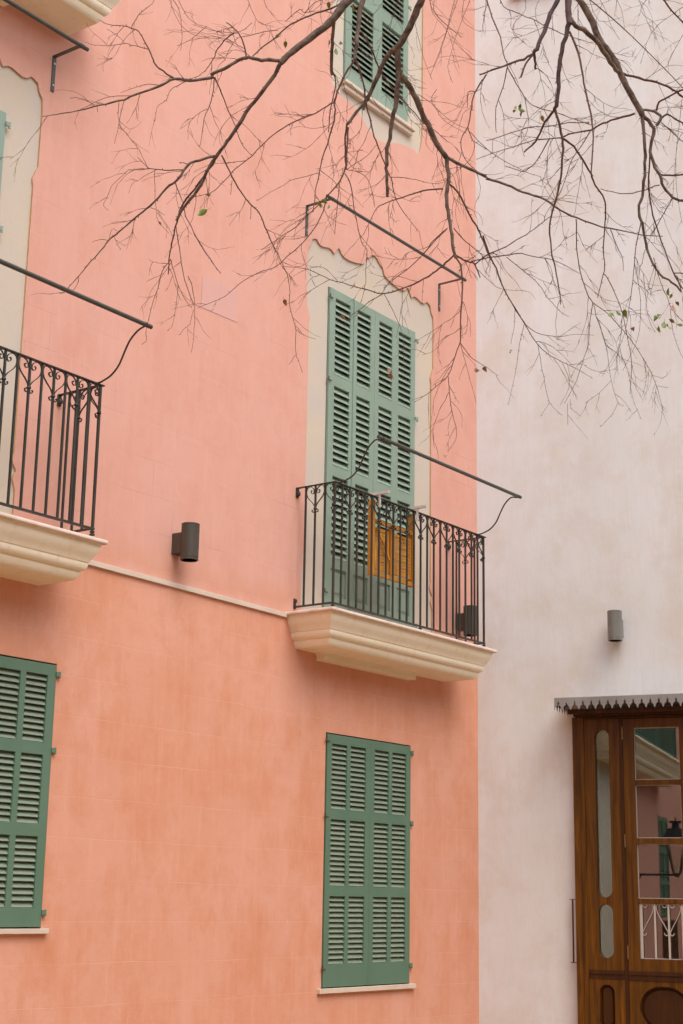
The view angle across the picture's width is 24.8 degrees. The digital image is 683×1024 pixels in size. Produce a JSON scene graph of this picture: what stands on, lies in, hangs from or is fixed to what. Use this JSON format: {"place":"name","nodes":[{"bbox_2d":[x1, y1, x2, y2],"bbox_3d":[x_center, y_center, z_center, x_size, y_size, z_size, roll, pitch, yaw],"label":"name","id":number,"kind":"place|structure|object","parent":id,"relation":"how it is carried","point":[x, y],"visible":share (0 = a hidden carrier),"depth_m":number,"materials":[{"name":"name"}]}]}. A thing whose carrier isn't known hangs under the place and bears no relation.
{"place":"outdoors","nodes":[
{"label":"outdoors","id":0,"kind":"place"},
{"bbox_2d":[0,0,521,1023],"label":"pink house","id":1,"kind":"structure","parent":0,"point":[238,770],"depth_m":12.75,"materials":[{"name":"paint"}]},
{"bbox_2d":[0,674,43,927],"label":"window pane","id":2,"kind":"structure","parent":1,"relation":"in","point":[0,674],"depth_m":10.70,"materials":[{"name":"black glass"}]},
{"bbox_2d":[171,522,199,561],"bbox_3d":[-1.206,0.239,12.066,0.216,0.291,0.141,-9,-17,35],"label":"wall lamp","id":3,"kind":"object","parent":1,"relation":"attached to","point":[185,544],"visible":1,"depth_m":12.00,"materials":[{"name":"grey metal"}]},
{"bbox_2d":[330,748,399,953],"bbox_3d":[0.140,3.074,13.712,0.010,2.120,1.310,-9,-17,35],"label":"window pane","id":4,"kind":"structure","parent":1,"relation":"in","point":[361,748],"depth_m":13.87,"materials":[{"name":"black glass"}]},
{"bbox_2d":[332,305,405,560],"bbox_3d":[0.189,-0.432,14.572,0.010,3.060,1.430,-9,-17,35],"label":"window pane","id":5,"kind":"structure","parent":1,"relation":"in","point":[336,305],"depth_m":14.77,"materials":[{"name":"black glass"}]},
{"bbox_2d":[351,0,398,97],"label":"window pane","id":6,"kind":"structure","parent":1,"relation":"in","point":[390,1],"depth_m":15.81,"materials":[{"name":"black glass"}]},
{"bbox_2d":[370,490,389,507],"bbox_3d":[0.339,-0.109,13.727,0.200,0.140,0.022,-9,-17,35],"label":"railing hanger","id":7,"kind":"object","parent":1,"relation":"attached to","point":[380,494],"visible":0.99,"depth_m":13.72,"materials":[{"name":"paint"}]},
{"bbox_2d":[367,499,412,587],"bbox_3d":[0.458,0.287,13.957,0.065,0.683,0.677,-9,-17,35],"label":"chair","id":8,"kind":"object","parent":1,"relation":"attached to","point":[389,556],"visible":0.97,"depth_m":13.90,"materials":[{"name":"orange wood"}]},
{"bbox_2d":[408,505,426,520],"bbox_3d":[0.694,0.015,14.198,0.200,0.140,0.022,-9,-17,35],"label":"railing hanger","id":9,"kind":"object","parent":1,"relation":"attached to","point":[416,508],"visible":0.98,"depth_m":14.19,"materials":[{"name":"paint"}]},
{"bbox_2d":[460,605,476,636],"bbox_3d":[1.240,1.077,15.312,0.216,0.291,0.141,-9,-17,35],"label":"wall lamp","id":10,"kind":"object","parent":1,"relation":"attached to","point":[468,621],"visible":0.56,"depth_m":15.25,"materials":[{"name":"grey metal"}]},
{"bbox_2d":[475,0,682,1023],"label":"pale house","id":11,"kind":"structure","parent":0,"point":[580,784],"depth_m":15.59,"materials":[{"name":"paint"}]},
{"bbox_2d":[607,610,623,641],"bbox_3d":[2.648,1.106,14.986,0.141,0.291,0.216,-5,-15,23],"label":"wall lamp","id":12,"kind":"object","parent":11,"relation":"attached to","point":[615,626],"visible":1,"depth_m":14.90,"materials":[{"name":"grey metal"}]},
{"bbox_2d":[621,717,682,1023],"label":"door leaf","id":13,"kind":"structure","parent":11,"relation":"in","point":[655,984],"depth_m":14.26,"materials":[{"name":"brown wood"}]},
{"label":"ground","id":14,"kind":"structure","parent":0,"visible":0},
{"bbox_2d":[0,0,682,457],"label":"bare tree","id":15,"kind":"object","parent":14,"relation":"on","point":[596,38],"visible":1,"depth_m":6.46,"materials":[{"name":"brown plant"}]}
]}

